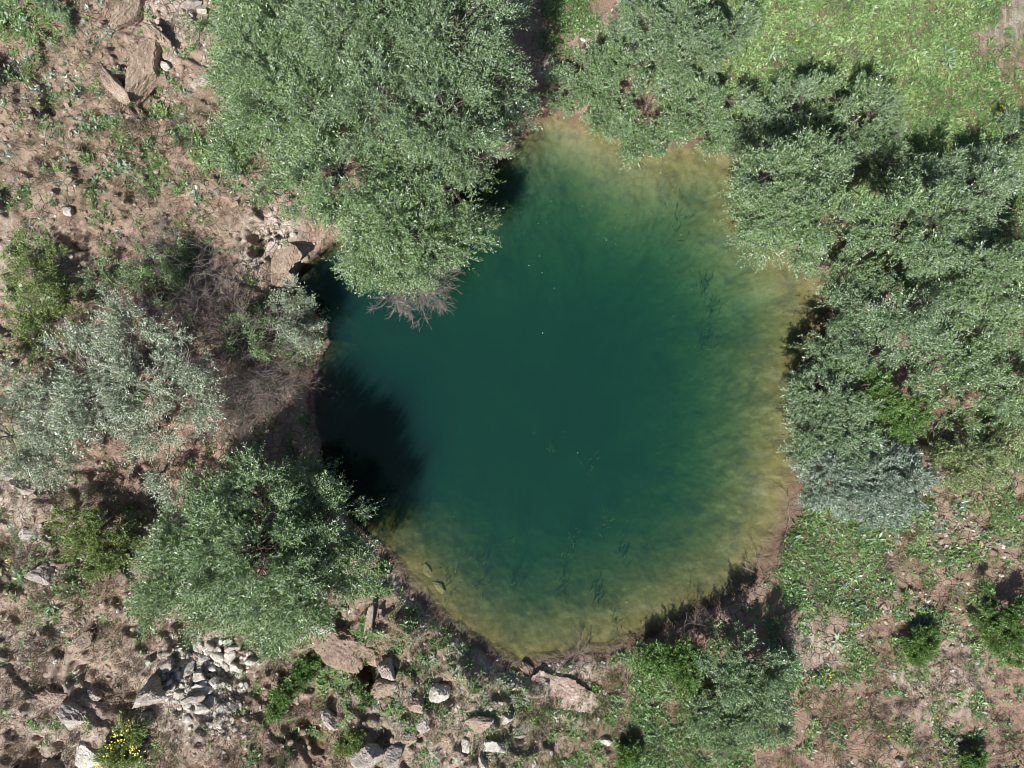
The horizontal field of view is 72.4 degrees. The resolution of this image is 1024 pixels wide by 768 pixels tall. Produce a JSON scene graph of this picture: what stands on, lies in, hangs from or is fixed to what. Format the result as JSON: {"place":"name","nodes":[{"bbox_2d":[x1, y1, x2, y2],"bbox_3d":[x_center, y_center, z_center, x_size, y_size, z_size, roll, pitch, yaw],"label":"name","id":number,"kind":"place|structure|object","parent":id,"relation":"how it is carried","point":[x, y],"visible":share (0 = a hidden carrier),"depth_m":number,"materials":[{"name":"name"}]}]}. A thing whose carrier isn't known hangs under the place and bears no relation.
{"place":"outdoors","nodes":[
{"label":"outdoors","id":0,"kind":"place"},
{"bbox_2d":[0,0,1023,767],"bbox_3d":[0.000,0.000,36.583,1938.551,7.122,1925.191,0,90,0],"label":"ground","id":1,"kind":"structure","parent":0,"point":[574,318],"depth_m":35.24,"materials":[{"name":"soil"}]},
{"bbox_2d":[9,480,38,494],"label":"boulder","id":2,"kind":"object","parent":1,"relation":"on","point":[25,489],"visible":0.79,"depth_m":34.11,"materials":[{"name":"grey stone"}]},
{"bbox_2d":[18,528,46,539],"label":"boulder","id":3,"kind":"object","parent":1,"relation":"on","point":[23,532],"visible":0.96,"depth_m":33.58,"materials":[{"name":"stone"}]},
{"bbox_2d":[24,563,53,585],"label":"boulder","id":4,"kind":"object","parent":1,"relation":"on","point":[41,574],"visible":1,"depth_m":33.14,"materials":[{"name":"grey stone"}]},
{"bbox_2d":[0,225,83,314],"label":"shrub","id":5,"kind":"object","parent":1,"relation":"on","point":[23,263],"visible":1,"depth_m":33.11,"materials":[{"name":"green plant"}]},
{"bbox_2d":[3,300,89,364],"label":"shrub","id":6,"kind":"object","parent":1,"relation":"on","point":[29,323],"visible":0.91,"depth_m":33.18,"materials":[{"name":"green plant"}]},
{"bbox_2d":[34,686,66,701],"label":"rock","id":7,"kind":"object","parent":1,"relation":"on","point":[49,696],"visible":0.95,"depth_m":33.56,"materials":[{"name":"beige stone"}]},
{"bbox_2d":[30,0,78,38],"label":"bush","id":8,"kind":"object","parent":1,"relation":"on","point":[67,20],"visible":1,"depth_m":33.29,"materials":[{"name":"green plant"}]},
{"bbox_2d":[56,701,90,729],"bbox_3d":[-21.243,16.156,33.699,1.638,0.969,1.337,30,91,5],"label":"boulder","id":9,"kind":"object","parent":1,"relation":"on","point":[68,713],"visible":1,"depth_m":33.55,"materials":[{"name":"grey stone"}]},
{"bbox_2d":[67,631,92,652],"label":"rock","id":10,"kind":"object","parent":1,"relation":"on","point":[83,641],"visible":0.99,"depth_m":33.30,"materials":[{"name":"beige stone"}]},
{"bbox_2d":[74,741,101,767],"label":"boulder","id":11,"kind":"object","parent":1,"relation":"on","point":[84,757],"visible":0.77,"depth_m":33.76,"materials":[{"name":"stone"}]},
{"bbox_2d":[87,689,101,701],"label":"rock","id":12,"kind":"object","parent":1,"relation":"on","point":[95,695],"visible":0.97,"depth_m":34.20,"materials":[{"name":"grey stone"}]},
{"bbox_2d":[41,494,151,585],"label":"shrub","id":13,"kind":"object","parent":1,"relation":"on","point":[100,555],"visible":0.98,"depth_m":32.30,"materials":[{"name":"green plant"}]},
{"bbox_2d":[77,253,124,299],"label":"shrub","id":14,"kind":"object","parent":1,"relation":"on","point":[106,275],"visible":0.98,"depth_m":33.90,"materials":[{"name":"green plant"}]},
{"bbox_2d":[99,65,130,104],"bbox_3d":[-19.100,-14.340,33.599,0.740,0.819,2.342,-34,83,-2],"label":"boulder","id":15,"kind":"object","parent":1,"relation":"on","point":[113,85],"visible":0.98,"depth_m":33.38,"materials":[{"name":"beige stone"}]},
{"bbox_2d":[0,283,230,498],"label":"willow tree","id":16,"kind":"object","parent":1,"relation":"on","point":[118,407],"visible":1,"depth_m":30.56,"materials":[{"name":"green plant"}]},
{"bbox_2d":[91,712,155,767],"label":"bush","id":17,"kind":"object","parent":1,"relation":"on","point":[122,756],"visible":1,"depth_m":33.07,"materials":[{"name":"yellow plant"}]},
{"bbox_2d":[109,0,145,30],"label":"boulder","id":18,"kind":"object","parent":1,"relation":"on","point":[126,13],"visible":0.98,"depth_m":33.39,"materials":[{"name":"beige stone"}]},
{"bbox_2d":[124,37,162,104],"bbox_3d":[-17.709,-15.205,33.917,1.308,1.796,3.367,35,96,0],"label":"boulder","id":19,"kind":"object","parent":1,"relation":"on","point":[141,77],"visible":0.91,"depth_m":33.43,"materials":[{"name":"beige stone"}]},
{"bbox_2d":[139,710,156,728],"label":"boulder","id":20,"kind":"object","parent":1,"relation":"on","point":[146,714],"visible":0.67,"depth_m":33.64,"materials":[{"name":"grey stone"}]},
{"bbox_2d":[132,675,165,708],"bbox_3d":[-17.221,14.807,33.228,1.514,1.380,1.200,-40,88,-3],"label":"boulder","id":21,"kind":"object","parent":1,"relation":"on","point":[151,691],"visible":1,"depth_m":32.89,"materials":[{"name":"grey stone"}]},
{"bbox_2d":[116,428,196,517],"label":"shrub","id":22,"kind":"object","parent":1,"relation":"on","point":[162,483],"visible":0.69,"depth_m":32.82,"materials":[{"name":"green plant"}]},
{"bbox_2d":[142,22,171,47],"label":"boulder","id":23,"kind":"object","parent":1,"relation":"on","point":[155,33],"visible":0.96,"depth_m":33.02,"materials":[{"name":"beige stone"}]},
{"bbox_2d":[115,232,214,310],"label":"shrub","id":24,"kind":"object","parent":1,"relation":"on","point":[171,271],"visible":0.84,"depth_m":33.23,"materials":[{"name":"green plant"}]},
{"bbox_2d":[159,657,173,672],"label":"stone","id":25,"kind":"object","parent":1,"relation":"on","point":[165,665],"visible":1,"depth_m":33.67,"materials":[{"name":"grey stone"}]},
{"bbox_2d":[98,198,249,357],"bbox_3d":[-15.898,-5.105,32.742,7.216,4.000,7.777,0,90,0],"label":"dead shrub","id":26,"kind":"object","parent":1,"relation":"on","point":[161,238],"visible":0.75,"depth_m":33.23,"materials":[{"name":"plant"}]},
{"bbox_2d":[181,659,194,676],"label":"stone","id":27,"kind":"object","parent":1,"relation":"on","point":[188,668],"visible":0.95,"depth_m":34.30,"materials":[{"name":"white stone"}]},
{"bbox_2d":[180,0,201,9],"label":"stone","id":28,"kind":"object","parent":1,"relation":"on","point":[189,4],"visible":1,"depth_m":33.89,"materials":[{"name":"grey stone"}]},
{"bbox_2d":[180,692,205,706],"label":"stone","id":29,"kind":"object","parent":1,"relation":"on","point":[196,698],"visible":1,"depth_m":33.78,"materials":[{"name":"grey stone"}]},
{"bbox_2d":[191,73,211,88],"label":"boulder","id":30,"kind":"object","parent":1,"relation":"on","point":[195,85],"visible":0.55,"depth_m":33.76,"materials":[{"name":"grey stone"}]},
{"bbox_2d":[193,703,210,713],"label":"stone","id":31,"kind":"object","parent":1,"relation":"on","point":[200,708],"visible":0.99,"depth_m":33.71,"materials":[{"name":"white stone"}]},
{"bbox_2d":[191,684,213,695],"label":"stone","id":32,"kind":"object","parent":1,"relation":"on","point":[205,689],"visible":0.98,"depth_m":34.19,"materials":[{"name":"white stone"}]},
{"bbox_2d":[146,623,260,751],"bbox_3d":[-15.396,14.719,34.217,5.922,1.693,5.913,0,90,0],"label":"rubble","id":33,"kind":"object","parent":1,"relation":"on","point":[187,718],"visible":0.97,"depth_m":34.19,"materials":[{"name":"white stone"}]},
{"bbox_2d":[203,695,216,708],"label":"stone","id":34,"kind":"object","parent":1,"relation":"on","point":[210,701],"visible":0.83,"depth_m":34.11,"materials":[{"name":"white stone"}]},
{"bbox_2d":[147,259,306,411],"bbox_3d":[-13.218,-2.001,32.395,7.799,4.538,7.450,0,90,0],"label":"dead shrub","id":35,"kind":"object","parent":1,"relation":"on","point":[214,340],"visible":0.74,"depth_m":32.44,"materials":[{"name":"plant"}]},
{"bbox_2d":[166,343,303,468],"bbox_3d":[-12.806,0.729,33.022,5.927,3.316,6.150,-34,90,0],"label":"dead shrub","id":36,"kind":"object","parent":1,"relation":"on","point":[240,403],"visible":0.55,"depth_m":33.52,"materials":[{"name":"plant"}]},
{"bbox_2d":[116,440,391,671],"bbox_3d":[-11.894,7.764,30.649,12.879,7.398,10.720,0,90,0],"label":"willow tree","id":37,"kind":"object","parent":1,"relation":"on","point":[215,577],"visible":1,"depth_m":29.80,"materials":[{"name":"green plant"}]},
{"bbox_2d":[217,300,291,365],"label":"twiggy shrub","id":38,"kind":"object","parent":1,"relation":"on","point":[257,338],"visible":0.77,"depth_m":32.53,"materials":[{"name":"green plant"}]},
{"bbox_2d":[185,324,333,441],"bbox_3d":[-12.020,-0.354,33.010,6.504,3.551,6.354,0,90,0],"label":"dead shrub","id":39,"kind":"object","parent":1,"relation":"on","point":[275,394],"visible":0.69,"depth_m":33.24,"materials":[{"name":"plant"}]},
{"bbox_2d":[271,271,295,286],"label":"boulder","id":40,"kind":"object","parent":1,"relation":"on","point":[276,281],"visible":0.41,"depth_m":34.02,"materials":[{"name":"beige stone"}]},
{"bbox_2d":[269,236,301,275],"bbox_3d":[-11.148,-6.061,34.111,1.579,0.940,1.951,36,90,0],"label":"boulder","id":41,"kind":"object","parent":1,"relation":"on","point":[284,258],"visible":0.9,"depth_m":33.70,"materials":[{"name":"beige stone"}]},
{"bbox_2d":[181,0,395,226],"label":"willow tree","id":42,"kind":"object","parent":1,"relation":"on","point":[251,48],"visible":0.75,"depth_m":29.24,"materials":[{"name":"green plant"}]},
{"bbox_2d":[262,650,322,724],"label":"bush","id":43,"kind":"object","parent":1,"relation":"on","point":[281,698],"visible":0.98,"depth_m":34.03,"materials":[{"name":"green plant"}]},
{"bbox_2d":[263,274,329,358],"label":"shrub","id":44,"kind":"object","parent":1,"relation":"on","point":[298,308],"visible":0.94,"depth_m":32.84,"materials":[{"name":"green plant"}]},
{"bbox_2d":[321,709,336,730],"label":"boulder","id":45,"kind":"object","parent":1,"relation":"on","point":[328,717],"visible":0.98,"depth_m":34.11,"materials":[{"name":"grey stone"}]},
{"bbox_2d":[313,624,374,673],"bbox_3d":[-8.240,12.872,34.392,2.751,1.474,2.214,35,93,-1],"label":"boulder","id":46,"kind":"object","parent":1,"relation":"on","point":[339,649],"visible":0.84,"depth_m":33.88,"materials":[{"name":"brown stone"}]},
{"bbox_2d":[331,725,366,760],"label":"bush","id":47,"kind":"object","parent":1,"relation":"on","point":[349,747],"visible":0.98,"depth_m":33.16,"materials":[{"name":"green plant"}]},
{"bbox_2d":[352,681,375,711],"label":"bush","id":48,"kind":"object","parent":1,"relation":"on","point":[360,690],"visible":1,"depth_m":33.68,"materials":[{"name":"green plant"}]},
{"bbox_2d":[350,742,384,767],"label":"boulder","id":49,"kind":"object","parent":1,"relation":"on","point":[369,755],"visible":0.91,"depth_m":33.07,"materials":[{"name":"grey stone"}]},
{"bbox_2d":[364,603,373,639],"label":"boulder","id":50,"kind":"object","parent":1,"relation":"on","point":[369,621],"visible":0.92,"depth_m":33.56,"materials":[{"name":"beige stone"}]},
{"bbox_2d":[367,652,380,667],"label":"rock","id":51,"kind":"object","parent":1,"relation":"on","point":[372,660],"visible":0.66,"depth_m":34.18,"materials":[{"name":"beige stone"}]},
{"bbox_2d":[370,677,398,701],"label":"boulder","id":52,"kind":"object","parent":1,"relation":"on","point":[381,687],"visible":0.86,"depth_m":33.72,"materials":[{"name":"beige stone"}]},
{"bbox_2d":[378,657,395,680],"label":"boulder","id":53,"kind":"object","parent":1,"relation":"on","point":[386,668],"visible":1,"depth_m":33.51,"materials":[{"name":"grey stone"}]},
{"bbox_2d":[269,93,506,307],"bbox_3d":[-5.216,-7.684,30.656,10.043,8.354,8.249,0,90,0],"label":"willow tree","id":54,"kind":"object","parent":1,"relation":"on","point":[397,246],"visible":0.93,"depth_m":29.34,"materials":[{"name":"green plant"}]},
{"bbox_2d":[367,263,465,330],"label":"dead branch","id":55,"kind":"object","parent":54,"relation":"attached to","point":[401,303],"visible":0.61,"depth_m":33.73,"materials":[{"name":"grey wood"}]},
{"bbox_2d":[382,745,402,767],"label":"boulder","id":56,"kind":"object","parent":1,"relation":"on","point":[392,756],"visible":0.98,"depth_m":33.47,"materials":[{"name":"grey stone"}]},
{"bbox_2d":[400,731,416,747],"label":"rock","id":57,"kind":"object","parent":1,"relation":"on","point":[409,740],"visible":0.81,"depth_m":33.90,"materials":[{"name":"beige stone"}]},
{"bbox_2d":[277,0,549,199],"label":"willow tree","id":58,"kind":"object","parent":1,"relation":"on","point":[435,74],"visible":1,"depth_m":27.07,"materials":[{"name":"green plant"}]},
{"bbox_2d":[408,693,423,713],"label":"rock","id":59,"kind":"object","parent":1,"relation":"on","point":[417,704],"visible":0.91,"depth_m":33.72,"materials":[{"name":"beige stone"}]},
{"bbox_2d":[416,713,429,733],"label":"rock","id":60,"kind":"object","parent":1,"relation":"on","point":[424,725],"visible":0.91,"depth_m":33.92,"materials":[{"name":"grey stone"}]},
{"bbox_2d":[429,682,450,702],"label":"boulder","id":61,"kind":"object","parent":1,"relation":"on","point":[438,692],"visible":1,"depth_m":33.90,"materials":[{"name":"stone"}]},
{"bbox_2d":[465,715,493,733],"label":"boulder","id":62,"kind":"object","parent":1,"relation":"on","point":[479,723],"visible":1,"depth_m":33.73,"materials":[{"name":"beige stone"}]},
{"bbox_2d":[484,739,505,752],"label":"rock","id":63,"kind":"object","parent":1,"relation":"on","point":[492,746],"visible":1,"depth_m":33.59,"materials":[{"name":"stone"}]},
{"bbox_2d":[0,0,1017,767],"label":"pebbles","id":64,"kind":"object","parent":1,"relation":"on","point":[292,234],"visible":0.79,"depth_m":34.27,"materials":[{"name":"stone"}]},
{"bbox_2d":[0,0,1023,767],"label":"weeds","id":65,"kind":"object","parent":1,"relation":"on","point":[800,546],"visible":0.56,"depth_m":34.41,"materials":[{"name":"green plant"}]},
{"bbox_2d":[0,0,1023,767],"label":"clods","id":66,"kind":"object","parent":1,"relation":"on","point":[204,234],"visible":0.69,"depth_m":34.24,"materials":[{"name":"brown soil"}]},
{"bbox_2d":[0,0,1023,767],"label":"weeds","id":67,"kind":"object","parent":1,"relation":"on","point":[888,740],"visible":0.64,"depth_m":34.34,"materials":[{"name":"green plant"}]},
{"bbox_2d":[519,661,534,676],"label":"stone","id":68,"kind":"object","parent":1,"relation":"on","point":[523,666],"visible":1,"depth_m":34.82,"materials":[{"name":"brown stone"}]},
{"bbox_2d":[45,16,1019,739],"bbox_3d":[2.482,-0.452,34.133,53.469,1.936,45.474,0,90,0],"label":"mullein","id":69,"kind":"object","parent":1,"relation":"on","point":[837,140],"visible":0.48,"depth_m":34.32,"materials":[{"name":"green plant"}]},
{"bbox_2d":[531,671,601,713],"bbox_3d":[2.683,15.288,34.643,3.930,0.400,1.696,15,85,-2],"label":"boulder","id":70,"kind":"object","parent":1,"relation":"on","point":[568,693],"visible":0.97,"depth_m":34.56,"materials":[{"name":"stone"}]},
{"bbox_2d":[296,107,837,678],"bbox_3d":[3.621,0.264,34.883,27.596,0.427,26.466,-31,90,0],"label":"shore debris","id":71,"kind":"object","parent":1,"relation":"on","point":[460,625],"visible":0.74,"depth_m":35.01,"materials":[{"name":"brown wood"}]},
{"bbox_2d":[541,35,647,154],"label":"shrub","id":72,"kind":"object","parent":1,"relation":"on","point":[600,64],"visible":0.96,"depth_m":33.01,"materials":[{"name":"green plant"}]},
{"bbox_2d":[613,736,642,767],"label":"bush","id":73,"kind":"object","parent":1,"relation":"on","point":[632,756],"visible":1,"depth_m":33.84,"materials":[{"name":"green plant"}]},
{"bbox_2d":[625,635,717,706],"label":"shrub","id":74,"kind":"object","parent":1,"relation":"on","point":[663,668],"visible":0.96,"depth_m":33.51,"materials":[{"name":"green plant"}]},
{"bbox_2d":[600,0,767,90],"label":"shrub","id":75,"kind":"object","parent":1,"relation":"on","point":[711,41],"visible":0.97,"depth_m":31.75,"materials":[{"name":"green plant"}]},
{"bbox_2d":[610,60,765,172],"bbox_3d":[8.185,-12.720,33.318,7.162,3.365,4.803,0,90,0],"label":"shrub","id":76,"kind":"object","parent":1,"relation":"on","point":[677,127],"visible":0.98,"depth_m":32.90,"materials":[{"name":"green plant"}]},
{"bbox_2d":[664,606,722,648],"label":"dead shrub","id":77,"kind":"object","parent":1,"relation":"on","point":[697,626],"visible":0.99,"depth_m":34.34,"materials":[{"name":"grey plant"}]},
{"bbox_2d":[682,689,803,767],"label":"shrub","id":78,"kind":"object","parent":1,"relation":"on","point":[701,728],"visible":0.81,"depth_m":33.37,"materials":[{"name":"green plant"}]},
{"bbox_2d":[692,620,807,751],"bbox_3d":[11.750,14.092,32.886,4.699,4.032,6.636,-30,90,0],"label":"shrub","id":79,"kind":"object","parent":1,"relation":"on","point":[766,701],"visible":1,"depth_m":32.02,"materials":[{"name":"green plant"}]},
{"bbox_2d":[758,485,792,585],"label":"bank","id":80,"kind":"structure","parent":1,"relation":"attached to","point":[778,549],"depth_m":34.74,"materials":[{"name":"brown soil"}]},
{"bbox_2d":[730,69,825,171],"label":"shrub","id":81,"kind":"object","parent":1,"relation":"on","point":[770,127],"visible":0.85,"depth_m":33.00,"materials":[{"name":"green plant"}]},
{"bbox_2d":[713,116,873,287],"bbox_3d":[12.188,-7.920,31.346,6.365,7.291,6.967,0,90,0],"label":"willow tree","id":82,"kind":"object","parent":1,"relation":"on","point":[798,193],"visible":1,"depth_m":29.70,"materials":[{"name":"green plant"}]},
{"bbox_2d":[776,334,889,476],"bbox_3d":[14.704,0.948,32.661,5.064,4.693,6.689,0,90,0],"label":"willow tree","id":83,"kind":"object","parent":1,"relation":"on","point":[834,423],"visible":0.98,"depth_m":31.63,"materials":[{"name":"green plant"}]},
{"bbox_2d":[787,93,926,191],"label":"dead shrub","id":84,"kind":"object","parent":1,"relation":"on","point":[874,152],"visible":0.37,"depth_m":33.02,"materials":[{"name":"brown plant"}]},
{"bbox_2d":[804,69,913,178],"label":"shrub","id":85,"kind":"object","parent":1,"relation":"on","point":[875,92],"visible":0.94,"depth_m":32.38,"materials":[{"name":"green plant"}]},
{"bbox_2d":[787,411,944,534],"bbox_3d":[16.434,4.435,32.826,6.686,4.329,5.329,27,90,0],"label":"shrub","id":86,"kind":"object","parent":1,"relation":"on","point":[898,491],"visible":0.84,"depth_m":32.06,"materials":[{"name":"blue plant"}]},
{"bbox_2d":[784,250,970,375],"bbox_3d":[16.533,-2.940,31.762,7.754,6.426,4.848,-12,90,0],"label":"willow tree","id":87,"kind":"object","parent":1,"relation":"on","point":[922,322],"visible":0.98,"depth_m":30.52,"materials":[{"name":"green plant"}]},
{"bbox_2d":[826,352,940,448],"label":"shrub","id":88,"kind":"object","parent":1,"relation":"on","point":[900,409],"visible":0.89,"depth_m":31.26,"materials":[{"name":"green plant"}]},
{"bbox_2d":[812,166,978,300],"bbox_3d":[16.496,-6.298,30.875,6.338,8.076,5.582,0,90,0],"label":"willow tree","id":89,"kind":"object","parent":1,"relation":"on","point":[899,207],"visible":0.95,"depth_m":28.68,"materials":[{"name":"green plant"}]},
{"bbox_2d":[893,624,943,671],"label":"bush","id":90,"kind":"object","parent":1,"relation":"on","point":[931,638],"visible":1,"depth_m":33.63,"materials":[{"name":"green plant"}]},
{"bbox_2d":[913,420,968,468],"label":"dead shrub","id":91,"kind":"object","parent":1,"relation":"on","point":[937,439],"visible":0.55,"depth_m":33.98,"materials":[{"name":"plant"}]},
{"bbox_2d":[871,137,1023,254],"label":"willow tree","id":92,"kind":"object","parent":1,"relation":"on","point":[996,185],"visible":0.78,"depth_m":31.25,"materials":[{"name":"green plant"}]},
{"bbox_2d":[899,322,1009,410],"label":"shrub","id":93,"kind":"object","parent":1,"relation":"on","point":[932,378],"visible":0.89,"depth_m":30.84,"materials":[{"name":"green plant"}]},
{"bbox_2d":[907,413,1023,504],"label":"shrub","id":94,"kind":"object","parent":1,"relation":"on","point":[1003,456],"visible":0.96,"depth_m":32.99,"materials":[{"name":"green plant"}]},
{"bbox_2d":[922,234,1023,367],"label":"willow tree","id":95,"kind":"object","parent":1,"relation":"on","point":[999,271],"visible":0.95,"depth_m":29.22,"materials":[{"name":"green plant"}]},
{"bbox_2d":[957,744,992,767],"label":"bush","id":96,"kind":"object","parent":1,"relation":"on","point":[979,757],"visible":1,"depth_m":33.81,"materials":[{"name":"green plant"}]},
{"bbox_2d":[935,334,1023,438],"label":"shrub","id":97,"kind":"object","parent":1,"relation":"on","point":[1003,412],"visible":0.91,"depth_m":32.41,"materials":[{"name":"green plant"}]},
{"bbox_2d":[962,577,1023,672],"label":"bush","id":98,"kind":"object","parent":1,"relation":"on","point":[1012,633],"visible":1,"depth_m":33.29,"materials":[{"name":"green plant"}]},
{"bbox_2d":[985,106,1023,162],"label":"shrub","id":99,"kind":"object","parent":1,"relation":"on","point":[1013,126],"visible":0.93,"depth_m":32.85,"materials":[{"name":"green plant"}]},
{"bbox_2d":[0,0,1023,767],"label":"meadow","id":100,"kind":"structure","parent":0,"point":[836,40],"depth_m":34.41,"materials":[{"name":"green plant"}]},
{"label":"water","id":101,"kind":"structure","parent":0,"visible":0},
{"bbox_2d":[392,190,724,645],"bbox_3d":[2.531,0.525,35.857,13.870,1.882,24.074,20,90,0],"label":"waterweed","id":102,"kind":"object","parent":101,"relation":"on","point":[607,517],"visible":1,"depth_m":36.16,"materials":[{"name":"green plant"}]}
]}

